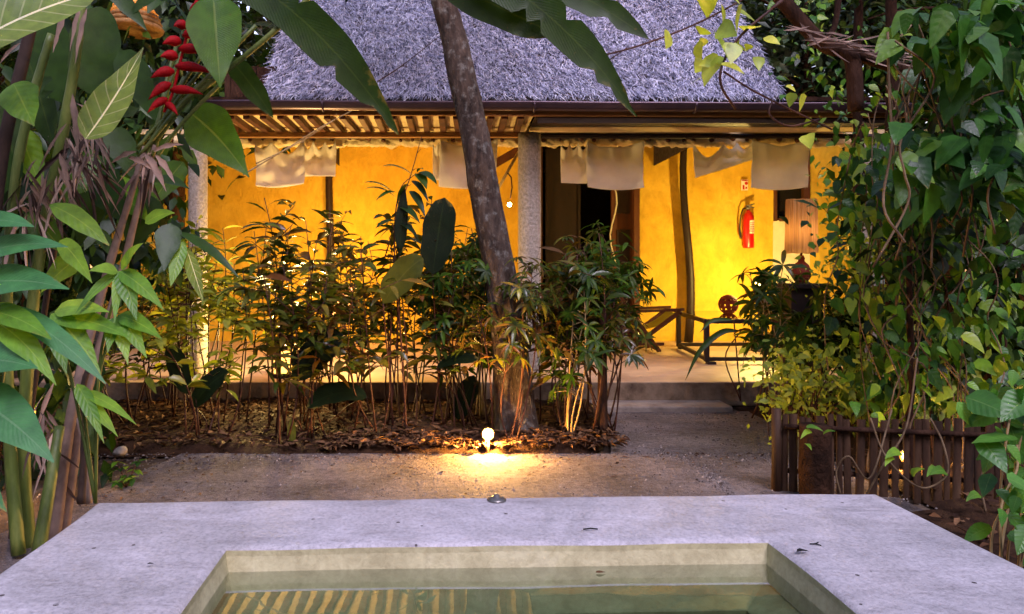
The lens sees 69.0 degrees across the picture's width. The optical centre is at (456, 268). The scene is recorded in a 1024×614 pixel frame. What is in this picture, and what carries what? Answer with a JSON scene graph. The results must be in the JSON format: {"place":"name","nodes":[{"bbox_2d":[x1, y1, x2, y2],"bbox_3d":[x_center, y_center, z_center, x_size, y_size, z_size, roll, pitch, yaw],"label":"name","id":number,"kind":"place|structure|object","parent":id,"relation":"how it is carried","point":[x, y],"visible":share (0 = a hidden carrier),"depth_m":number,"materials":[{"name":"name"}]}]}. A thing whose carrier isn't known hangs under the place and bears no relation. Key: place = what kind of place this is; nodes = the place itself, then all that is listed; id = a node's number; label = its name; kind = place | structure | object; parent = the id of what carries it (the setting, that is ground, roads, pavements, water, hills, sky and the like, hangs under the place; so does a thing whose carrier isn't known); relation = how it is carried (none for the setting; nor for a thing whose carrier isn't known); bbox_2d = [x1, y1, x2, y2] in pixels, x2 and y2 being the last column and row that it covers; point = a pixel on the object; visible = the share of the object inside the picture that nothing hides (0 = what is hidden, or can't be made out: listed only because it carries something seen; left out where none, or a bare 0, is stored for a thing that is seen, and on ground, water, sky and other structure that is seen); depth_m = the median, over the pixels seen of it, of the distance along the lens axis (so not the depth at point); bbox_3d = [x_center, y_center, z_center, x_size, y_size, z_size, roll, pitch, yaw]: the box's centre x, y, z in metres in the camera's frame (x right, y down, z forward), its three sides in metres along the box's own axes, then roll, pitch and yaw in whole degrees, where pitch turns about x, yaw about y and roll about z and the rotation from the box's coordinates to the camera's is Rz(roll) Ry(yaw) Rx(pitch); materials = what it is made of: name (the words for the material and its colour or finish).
{"place":"outdoors","nodes":[
{"label":"outdoors","id":0,"kind":"place"},
{"bbox_2d":[0,411,921,573],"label":"path","id":1,"kind":"structure","parent":0,"point":[489,471],"depth_m":4.87,"materials":[{"name":"concrete"}]},
{"bbox_2d":[107,459,147,488],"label":"seedling","id":2,"kind":"object","parent":1,"relation":"on","point":[129,478],"visible":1,"depth_m":4.59,"materials":[{"name":"green plant"}]},
{"bbox_2d":[448,0,648,116],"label":"banana plant","id":3,"kind":"object","parent":1,"relation":"on","point":[577,43],"visible":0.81,"depth_m":3.03,"materials":[{"name":"green plant"}]},
{"bbox_2d":[798,422,832,493],"bbox_3d":[2.106,1.150,4.362,0.179,0.460,0.180,0,0,37],"label":"log stump","id":4,"kind":"object","parent":1,"relation":"on","point":[815,470],"visible":0.83,"depth_m":4.29,"materials":[{"name":"brown wood"}]},
{"bbox_2d":[801,358,986,511],"bbox_3d":[2.361,0.929,4.150,1.035,0.802,0.510,0,0,0],"label":"fence vine","id":5,"kind":"object","parent":1,"relation":"on","point":[932,469],"visible":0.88,"depth_m":4.08,"materials":[{"name":"green plant"}]},
{"bbox_2d":[771,408,1023,503],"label":"bamboo fence","id":6,"kind":"object","parent":1,"relation":"on","point":[921,432],"visible":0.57,"depth_m":4.36,"materials":[{"name":"brown wood"}]},
{"bbox_2d":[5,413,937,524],"bbox_3d":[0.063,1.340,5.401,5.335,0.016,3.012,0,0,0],"label":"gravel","id":7,"kind":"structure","parent":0,"point":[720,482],"depth_m":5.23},
{"bbox_2d":[14,340,943,405],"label":"terrace","id":8,"kind":"structure","parent":0,"point":[663,376],"depth_m":7.40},
{"bbox_2d":[271,343,298,377],"bbox_3d":[-1.757,0.951,7.680,0.273,0.330,0.273,0,0,0],"label":"floor lantern","id":9,"kind":"object","parent":8,"relation":"on","point":[283,370],"visible":0.15,"depth_m":7.57,"materials":[{"name":"yellow wood"}]},
{"bbox_2d":[597,275,684,351],"bbox_3d":[2.435,0.586,9.982,1.051,1.029,0.695,0,0,0],"label":"folding chair","id":10,"kind":"object","parent":8,"relation":"on","point":[664,316],"visible":0.49,"depth_m":9.72,"materials":[{"name":"brown wood"}]},
{"bbox_2d":[676,311,779,364],"bbox_3d":[3.721,0.852,9.535,1.658,0.528,1.820,0,0,0],"label":"coffee table","id":11,"kind":"object","parent":8,"relation":"on","point":[704,317],"visible":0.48,"depth_m":9.20,"materials":[{"name":"brown wood"}]},
{"bbox_2d":[718,295,738,313],"bbox_3d":[3.570,0.471,9.750,0.256,0.256,0.255,0,0,0],"label":"clay lantern","id":12,"kind":"object","parent":11,"relation":"on","point":[727,300],"visible":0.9,"depth_m":9.68,"materials":[{"name":"ceramic"}]},
{"bbox_2d":[777,283,824,379],"bbox_3d":[3.506,0.633,7.550,0.400,0.964,0.340,0,0,0],"label":"lamp pedestal","id":13,"kind":"object","parent":8,"relation":"on","point":[799,297],"visible":0.29,"depth_m":7.42,"materials":[{"name":"brown wood"}]},
{"bbox_2d":[784,198,818,282],"bbox_3d":[3.507,-0.279,7.550,0.316,0.855,0.314,0,0,0],"label":"pleated lamp","id":14,"kind":"object","parent":13,"relation":"on","point":[798,238],"visible":0.79,"depth_m":7.44,"materials":[{"name":"fabric"}]},
{"bbox_2d":[0,298,1016,532],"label":"ground","id":15,"kind":"structure","parent":0,"point":[154,462],"depth_m":5.00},
{"bbox_2d":[0,211,105,511],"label":"ginger plant","id":16,"kind":"object","parent":15,"relation":"on","point":[23,330],"visible":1,"depth_m":2.43,"materials":[{"name":"green plant"}]},
{"bbox_2d":[0,0,182,250],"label":"forest tree","id":17,"kind":"object","parent":15,"relation":"on","point":[8,61],"visible":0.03,"depth_m":6.88,"materials":[{"name":"green plant"}]},
{"bbox_2d":[0,0,205,491],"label":"dark hedge","id":18,"kind":"object","parent":15,"relation":"on","point":[79,285],"visible":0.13,"depth_m":4.87,"materials":[{"name":"green plant"}]},
{"bbox_2d":[110,0,164,38],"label":"woven lampshade","id":19,"kind":"object","parent":18,"relation":"attached to","point":[153,24],"visible":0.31,"depth_m":4.83,"materials":[{"name":"wicker"}]},
{"bbox_2d":[50,243,163,503],"bbox_3d":[-1.468,0.446,3.118,0.532,1.103,0.138,0,0,0],"label":"lobed plant","id":20,"kind":"object","parent":15,"relation":"on","point":[75,319],"visible":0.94,"depth_m":3.10,"materials":[{"name":"green plant"}]},
{"bbox_2d":[0,0,235,144],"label":"forest tree","id":21,"kind":"object","parent":15,"relation":"on","point":[175,13],"visible":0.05,"depth_m":8.57,"materials":[{"name":"green plant"}]},
{"bbox_2d":[112,446,127,455],"bbox_3d":[-2.385,1.296,5.268,0.098,0.070,0.075,0,0,0],"label":"stone","id":22,"kind":"object","parent":15,"relation":"on","point":[121,451],"visible":1,"depth_m":5.25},
{"bbox_2d":[10,0,272,299],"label":"forest tree","id":23,"kind":"object","parent":15,"relation":"on","point":[243,49],"visible":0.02,"depth_m":12.14,"materials":[{"name":"green plant"}]},
{"bbox_2d":[57,0,337,354],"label":"forest tree","id":24,"kind":"object","parent":15,"relation":"on","point":[262,59],"visible":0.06,"depth_m":9.05,"materials":[{"name":"green plant"}]},
{"bbox_2d":[0,0,398,556],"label":"heliconia clump","id":25,"kind":"object","parent":15,"relation":"on","point":[55,61],"visible":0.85,"depth_m":3.48,"materials":[{"name":"green plant"}]},
{"bbox_2d":[147,0,209,114],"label":"heliconia flower","id":26,"kind":"object","parent":25,"relation":"attached to","point":[168,71],"visible":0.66,"depth_m":3.46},
{"bbox_2d":[37,397,611,456],"bbox_3d":[-2.014,1.302,6.321,6.972,0.115,1.958,0,0,0],"label":"planting bed","id":27,"kind":"object","parent":15,"relation":"on","point":[202,445],"visible":0.46,"depth_m":5.81,"materials":[{"name":"soil"}]},
{"bbox_2d":[94,238,200,425],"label":"shrub","id":28,"kind":"object","parent":27,"relation":"on","point":[111,371],"visible":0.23,"depth_m":6.21,"materials":[{"name":"green plant"}]},
{"bbox_2d":[109,242,196,408],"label":"shrub","id":29,"kind":"object","parent":27,"relation":"on","point":[141,308],"visible":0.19,"depth_m":6.93,"materials":[{"name":"green plant"}]},
{"bbox_2d":[164,344,193,433],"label":"paddle plant","id":30,"kind":"object","parent":27,"relation":"on","point":[172,368],"visible":0.76,"depth_m":5.72,"materials":[{"name":"green plant"}]},
{"bbox_2d":[123,217,254,416],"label":"shrub","id":31,"kind":"object","parent":27,"relation":"on","point":[161,276],"visible":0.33,"depth_m":6.56,"materials":[{"name":"green plant"}]},
{"bbox_2d":[130,228,276,436],"bbox_3d":[-1.975,0.504,5.781,1.191,1.640,0.790,0,0,-31],"label":"shrub","id":32,"kind":"object","parent":27,"relation":"on","point":[158,343],"visible":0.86,"depth_m":5.80,"materials":[{"name":"green plant"}]},
{"bbox_2d":[190,367,228,432],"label":"paddle plant","id":33,"kind":"object","parent":27,"relation":"on","point":[214,383],"visible":0.87,"depth_m":5.78,"materials":[{"name":"green plant"}]},
{"bbox_2d":[151,215,293,425],"bbox_3d":[-1.972,0.442,6.343,1.143,1.764,1.007,0,0,-12],"label":"shrub","id":34,"kind":"object","parent":27,"relation":"on","point":[209,301],"visible":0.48,"depth_m":6.24,"materials":[{"name":"green plant"}]},
{"bbox_2d":[211,198,358,434],"bbox_3d":[-1.456,0.385,6.096,1.206,1.881,1.217,0,0,-36],"label":"shrub","id":35,"kind":"object","parent":27,"relation":"on","point":[250,269],"visible":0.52,"depth_m":5.86,"materials":[{"name":"green plant"}]},
{"bbox_2d":[287,418,301,441],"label":"paddle plant","id":36,"kind":"object","parent":27,"relation":"on","point":[293,436],"visible":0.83,"depth_m":5.71,"materials":[{"name":"green plant"}]},
{"bbox_2d":[245,216,363,445],"bbox_3d":[-1.189,0.454,5.761,0.903,1.738,1.027,0,0,-16],"label":"shrub","id":37,"kind":"object","parent":27,"relation":"on","point":[273,353],"visible":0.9,"depth_m":5.69,"materials":[{"name":"green plant"}]},
{"bbox_2d":[247,209,369,409],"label":"shrub","id":38,"kind":"object","parent":27,"relation":"on","point":[341,239],"visible":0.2,"depth_m":6.78,"materials":[{"name":"green plant"}]},
{"bbox_2d":[291,328,342,434],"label":"paddle plant","id":39,"kind":"object","parent":27,"relation":"on","point":[308,344],"visible":0.52,"depth_m":5.76,"materials":[{"name":"green plant"}]},
{"bbox_2d":[301,381,366,436],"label":"paddle plant","id":40,"kind":"object","parent":27,"relation":"on","point":[333,392],"visible":0.97,"depth_m":5.72,"materials":[{"name":"green plant"}]},
{"bbox_2d":[299,221,412,420],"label":"shrub","id":41,"kind":"object","parent":27,"relation":"on","point":[379,349],"visible":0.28,"depth_m":6.50,"materials":[{"name":"green plant"}]},
{"bbox_2d":[298,213,447,432],"bbox_3d":[-0.660,0.432,5.840,1.146,1.787,1.156,0,0,18],"label":"shrub","id":42,"kind":"object","parent":27,"relation":"on","point":[355,360],"visible":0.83,"depth_m":5.80,"materials":[{"name":"green plant"}]},
{"bbox_2d":[395,184,407,428],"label":"paddle plant","id":43,"kind":"object","parent":27,"relation":"on","point":[400,232],"visible":0.75,"depth_m":5.85,"materials":[{"name":"green plant"}]},
{"bbox_2d":[380,253,423,430],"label":"paddle plant","id":44,"kind":"object","parent":27,"relation":"on","point":[407,266],"visible":0.9,"depth_m":5.77,"materials":[{"name":"green plant"}]},
{"bbox_2d":[367,164,436,428],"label":"shrub","id":45,"kind":"object","parent":27,"relation":"on","point":[421,176],"visible":0.94,"depth_m":5.83,"materials":[{"name":"green plant"}]},
{"bbox_2d":[347,196,467,417],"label":"shrub","id":46,"kind":"object","parent":27,"relation":"on","point":[415,286],"visible":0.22,"depth_m":6.47,"materials":[{"name":"green plant"}]},
{"bbox_2d":[421,198,455,424],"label":"paddle plant","id":47,"kind":"object","parent":27,"relation":"on","point":[439,222],"visible":0.91,"depth_m":5.85,"materials":[{"name":"green plant"}]},
{"bbox_2d":[387,225,490,427],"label":"shrub","id":48,"kind":"object","parent":27,"relation":"on","point":[427,323],"visible":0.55,"depth_m":6.04,"materials":[{"name":"green plant"}]},
{"bbox_2d":[414,229,492,417],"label":"shrub","id":49,"kind":"object","parent":27,"relation":"on","point":[432,349],"visible":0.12,"depth_m":6.54,"materials":[{"name":"green plant"}]},
{"bbox_2d":[437,353,477,429],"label":"paddle plant","id":50,"kind":"object","parent":27,"relation":"on","point":[466,358],"visible":0.85,"depth_m":5.81,"materials":[{"name":"green plant"}]},
{"bbox_2d":[455,375,478,420],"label":"paddle plant","id":51,"kind":"object","parent":27,"relation":"on","point":[469,382],"visible":0.62,"depth_m":6.22,"materials":[{"name":"green plant"}]},
{"bbox_2d":[413,229,528,427],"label":"umbrella shrub","id":52,"kind":"object","parent":27,"relation":"on","point":[440,282],"visible":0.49,"depth_m":5.98,"materials":[{"name":"green plant"}]},
{"bbox_2d":[441,239,518,417],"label":"umbrella shrub","id":53,"kind":"object","parent":27,"relation":"on","point":[475,281],"visible":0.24,"depth_m":6.53,"materials":[{"name":"green plant"}]},
{"bbox_2d":[482,428,493,453],"bbox_3d":[0.231,1.270,5.413,0.083,0.220,0.102,0,0,30],"label":"garden light","id":54,"kind":"object","parent":27,"relation":"on","point":[487,434],"visible":0.98,"depth_m":5.41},
{"bbox_2d":[446,256,564,438],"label":"umbrella shrub","id":55,"kind":"object","parent":27,"relation":"on","point":[523,290],"visible":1,"depth_m":5.58,"materials":[{"name":"green plant"}]},
{"bbox_2d":[37,394,1023,567],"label":"leaf litter","id":56,"kind":"object","parent":27,"relation":"on","point":[432,437],"visible":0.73,"depth_m":5.67,"materials":[{"name":"plant"}]},
{"bbox_2d":[491,235,614,424],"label":"umbrella shrub","id":57,"kind":"object","parent":27,"relation":"on","point":[575,250],"visible":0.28,"depth_m":6.04,"materials":[{"name":"green plant"}]},
{"bbox_2d":[520,264,615,434],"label":"umbrella shrub","id":58,"kind":"object","parent":27,"relation":"on","point":[588,351],"visible":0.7,"depth_m":5.56,"materials":[{"name":"green plant"}]},
{"bbox_2d":[529,230,631,430],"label":"shrub","id":59,"kind":"object","parent":27,"relation":"on","point":[548,364],"visible":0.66,"depth_m":5.76,"materials":[{"name":"green plant"}]},
{"bbox_2d":[545,220,659,421],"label":"umbrella shrub","id":60,"kind":"object","parent":27,"relation":"on","point":[634,268],"visible":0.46,"depth_m":6.39,"materials":[{"name":"green plant"}]},
{"bbox_2d":[539,225,665,433],"bbox_3d":[1.155,0.503,5.888,0.940,1.694,0.614,0,0,0],"label":"young tree","id":61,"kind":"object","parent":27,"relation":"on","point":[602,418],"visible":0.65,"depth_m":5.87,"materials":[{"name":"green plant"}]},
{"bbox_2d":[549,265,657,433],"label":"umbrella shrub","id":62,"kind":"object","parent":27,"relation":"on","point":[629,341],"visible":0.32,"depth_m":5.87,"materials":[{"name":"green plant"}]},
{"bbox_2d":[345,0,538,432],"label":"lichened tree","id":63,"kind":"object","parent":15,"relation":"on","point":[489,217],"visible":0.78,"depth_m":5.75,"materials":[{"name":"brown plant"}]},
{"bbox_2d":[243,111,350,174],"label":"twig","id":64,"kind":"object","parent":63,"relation":"attached to","point":[294,143],"visible":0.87,"depth_m":6.10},
{"bbox_2d":[5,0,1015,309],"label":"distant forest","id":65,"kind":"object","parent":15,"relation":"on","point":[259,24],"visible":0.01,"depth_m":21.82,"materials":[{"name":"green plant"}]},
{"bbox_2d":[0,494,1023,613],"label":"concrete tub","id":66,"kind":"object","parent":15,"relation":"on","point":[729,554],"visible":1,"depth_m":2.31,"materials":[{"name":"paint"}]},
{"bbox_2d":[99,0,943,378],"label":"thatched house","id":67,"kind":"structure","parent":15,"relation":"on","point":[673,218],"depth_m":7.98,"materials":[{"name":"paint"}]},
{"bbox_2d":[254,139,304,187],"bbox_3d":[-1.895,-1.133,7.977,0.542,0.525,0.085,0,0,2],"label":"hanging cloth","id":68,"kind":"object","parent":67,"relation":"hanging from","point":[282,169],"visible":0.95,"depth_m":7.98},
{"bbox_2d":[304,140,335,176],"bbox_3d":[-1.482,-1.192,8.039,0.366,0.389,0.105,0,0,0],"label":"hanging cloth","id":69,"kind":"object","parent":67,"relation":"hanging from","point":[321,161],"visible":0.98,"depth_m":8.04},
{"bbox_2d":[433,142,439,179],"bbox_3d":[-0.203,-1.169,8.025,0.104,0.416,0.122,0,0,-42],"label":"hanging cloth","id":70,"kind":"object","parent":67,"relation":"hanging from","point":[436,156],"visible":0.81,"depth_m":8.05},
{"bbox_2d":[439,139,497,188],"bbox_3d":[0.125,-1.124,7.974,0.632,0.541,0.065,0,0,-3],"label":"hanging cloth","id":71,"kind":"object","parent":67,"relation":"hanging from","point":[452,169],"visible":0.45,"depth_m":7.97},
{"bbox_2d":[497,147,517,166],"bbox_3d":[0.596,-1.412,9.600,0.469,0.329,0.060,0,0,0],"label":"wooden brace","id":72,"kind":"object","parent":67,"relation":"attached to","point":[506,157],"visible":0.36,"depth_m":9.57,"materials":[{"name":"brown wood"}]},
{"bbox_2d":[499,151,517,206],"bbox_3d":[0.579,-1.013,8.372,0.281,0.635,0.090,0,0,0],"label":"hanging lamp","id":73,"kind":"object","parent":67,"relation":"hanging from","point":[509,204],"visible":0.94,"depth_m":8.38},
{"bbox_2d":[545,149,580,339],"bbox_3d":[1.675,-0.384,11.670,0.550,3.000,0.060,0,0,0],"label":"door leaf","id":74,"kind":"structure","parent":67,"relation":"in","point":[562,200],"depth_m":11.66,"materials":[{"name":"brown wood"}]},
{"bbox_2d":[560,143,586,183],"bbox_3d":[1.269,-1.141,8.044,0.292,0.436,0.122,0,0,0],"label":"hanging cloth","id":75,"kind":"object","parent":67,"relation":"hanging from","point":[573,164],"visible":0.99,"depth_m":8.05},
{"bbox_2d":[586,141,644,189],"bbox_3d":[1.706,-1.105,7.968,0.630,0.524,0.106,0,0,0],"label":"hanging cloth","id":76,"kind":"object","parent":67,"relation":"hanging from","point":[614,168],"visible":1,"depth_m":7.98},
{"bbox_2d":[611,189,631,337],"bbox_3d":[2.591,-0.384,11.610,0.344,3.000,0.070,0,0,0],"label":"door","id":77,"kind":"structure","parent":67,"relation":"in","point":[622,222],"depth_m":11.60,"materials":[{"name":"brown wood"}]},
{"bbox_2d":[693,143,751,177],"bbox_3d":[2.887,-1.178,8.051,0.658,0.398,0.097,0,0,0],"label":"hanging cloth","id":78,"kind":"object","parent":67,"relation":"hanging from","point":[723,157],"visible":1,"depth_m":8.05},
{"bbox_2d":[739,203,754,247],"bbox_3d":[4.426,-0.653,11.289,0.219,0.683,0.182,0,0,-43],"label":"fire extinguisher","id":79,"kind":"object","parent":67,"relation":"attached to","point":[748,228],"visible":1,"depth_m":11.24,"materials":[{"name":"red metal"}]},
{"bbox_2d":[751,140,809,189],"bbox_3d":[3.472,-1.114,7.976,0.609,0.542,0.068,0,0,3],"label":"hanging cloth","id":80,"kind":"object","parent":67,"relation":"hanging from","point":[774,167],"visible":0.96,"depth_m":7.97,"materials":[{"name":"fabric"}]},
{"bbox_2d":[773,153,809,220],"bbox_3d":[5.152,-1.300,11.523,0.764,1.400,0.235,0,0,0],"label":"window","id":81,"kind":"structure","parent":67,"relation":"in","point":[779,196],"depth_m":11.60,"materials":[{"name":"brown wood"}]},
{"bbox_2d":[589,400,732,413],"bbox_3d":[1.940,1.330,7.125,1.300,0.075,0.350,0,0,0],"label":"step","id":82,"kind":"object","parent":15,"relation":"on","point":[699,406],"visible":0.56,"depth_m":6.96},
{"bbox_2d":[643,0,877,101],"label":"forest tree","id":83,"kind":"object","parent":15,"relation":"on","point":[797,37],"visible":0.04,"depth_m":11.74,"materials":[{"name":"green plant"}]},
{"bbox_2d":[733,0,934,101],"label":"forest tree","id":84,"kind":"object","parent":15,"relation":"on","point":[780,68],"visible":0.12,"depth_m":11.23,"materials":[{"name":"green plant"}]},
{"bbox_2d":[754,0,938,339],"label":"forest tree","id":85,"kind":"object","parent":15,"relation":"on","point":[837,66],"visible":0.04,"depth_m":12.82,"materials":[{"name":"green plant"}]},
{"bbox_2d":[799,2,959,360],"bbox_3d":[7.596,-2.553,11.489,6.335,7.876,5.844,0,0,-36],"label":"forest tree","id":86,"kind":"object","parent":15,"relation":"on","point":[831,173],"visible":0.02,"depth_m":10.72,"materials":[{"name":"green plant"}]},
{"bbox_2d":[808,0,1023,381],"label":"forest tree","id":87,"kind":"object","parent":15,"relation":"on","point":[926,9],"visible":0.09,"depth_m":8.62,"materials":[{"name":"green plant"}]},
{"bbox_2d":[827,0,1023,309],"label":"forest tree","id":88,"kind":"object","parent":15,"relation":"on","point":[883,79],"visible":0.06,"depth_m":10.00,"materials":[{"name":"green plant"}]},
{"bbox_2d":[664,0,833,148],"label":"overhanging branch","id":89,"kind":"object","parent":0,"point":[709,65],"visible":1,"depth_m":3.63,"materials":[{"name":"green plant"}]},
{"bbox_2d":[607,0,742,59],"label":"twig","id":90,"kind":"object","parent":89,"relation":"attached to","point":[626,48],"visible":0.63,"depth_m":3.60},
{"bbox_2d":[732,394,1023,568],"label":"garden soil","id":91,"kind":"structure","parent":0,"point":[951,506],"depth_m":4.17,"materials":[{"name":"soil"}]},
{"bbox_2d":[685,317,740,400],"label":"strap plant","id":92,"kind":"object","parent":91,"relation":"on","point":[710,340],"visible":0.98,"depth_m":6.89,"materials":[{"name":"green plant"}]},
{"bbox_2d":[731,250,810,417],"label":"umbrella shrub","id":93,"kind":"object","parent":91,"relation":"on","point":[747,307],"visible":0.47,"depth_m":6.57,"materials":[{"name":"green plant"}]},
{"bbox_2d":[737,264,875,423],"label":"umbrella shrub","id":94,"kind":"object","parent":91,"relation":"on","point":[766,277],"visible":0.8,"depth_m":6.26,"materials":[{"name":"green plant"}]},
{"bbox_2d":[737,170,901,445],"bbox_3d":[2.958,0.292,5.793,2.488,2.623,0.986,0,0,-39],"label":"lime shrub","id":95,"kind":"object","parent":91,"relation":"on","point":[810,383],"visible":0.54,"depth_m":5.43,"materials":[{"name":"green plant"}]},
{"bbox_2d":[768,258,876,418],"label":"umbrella shrub","id":96,"kind":"object","parent":91,"relation":"on","point":[802,331],"visible":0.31,"depth_m":6.11,"materials":[{"name":"green plant"}]},
{"bbox_2d":[776,0,924,400],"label":"slim tree","id":97,"kind":"object","parent":91,"relation":"on","point":[858,16],"visible":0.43,"depth_m":6.87,"materials":[{"name":"brown plant"}]},
{"bbox_2d":[826,0,951,414],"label":"slim tree","id":98,"kind":"object","parent":91,"relation":"on","point":[890,9],"visible":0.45,"depth_m":6.58,"materials":[{"name":"brown plant"}]},
{"bbox_2d":[767,0,1023,485],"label":"climbing vine","id":99,"kind":"object","parent":91,"relation":"on","point":[850,208],"visible":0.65,"depth_m":4.96,"materials":[{"name":"green plant"}]},
{"bbox_2d":[779,181,1023,474],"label":"slim tree","id":100,"kind":"object","parent":91,"relation":"on","point":[960,227],"visible":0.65,"depth_m":4.73,"materials":[{"name":"green plant"}]},
{"bbox_2d":[829,315,1023,455],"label":"yellow shrub","id":101,"kind":"object","parent":91,"relation":"on","point":[942,415],"visible":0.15,"depth_m":5.27,"materials":[{"name":"green plant"}]},
{"bbox_2d":[864,0,1023,428],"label":"dark shrub","id":102,"kind":"object","parent":91,"relation":"on","point":[1014,346],"visible":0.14,"depth_m":5.34,"materials":[{"name":"green plant"}]},
{"bbox_2d":[772,0,928,111],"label":"dry limb","id":103,"kind":"object","parent":102,"relation":"attached to","point":[853,56],"visible":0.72,"depth_m":4.84,"materials":[{"name":"brown plant"}]},
{"bbox_2d":[871,0,1023,267],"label":"broad leaf vine","id":104,"kind":"object","parent":102,"relation":"hanging from","point":[977,52],"visible":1,"depth_m":3.90,"materials":[{"name":"plant"}]},
{"bbox_2d":[956,350,1023,567],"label":"bright creeper","id":105,"kind":"object","parent":91,"relation":"on","point":[985,407],"visible":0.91,"depth_m":2.71,"materials":[{"name":"green plant"}]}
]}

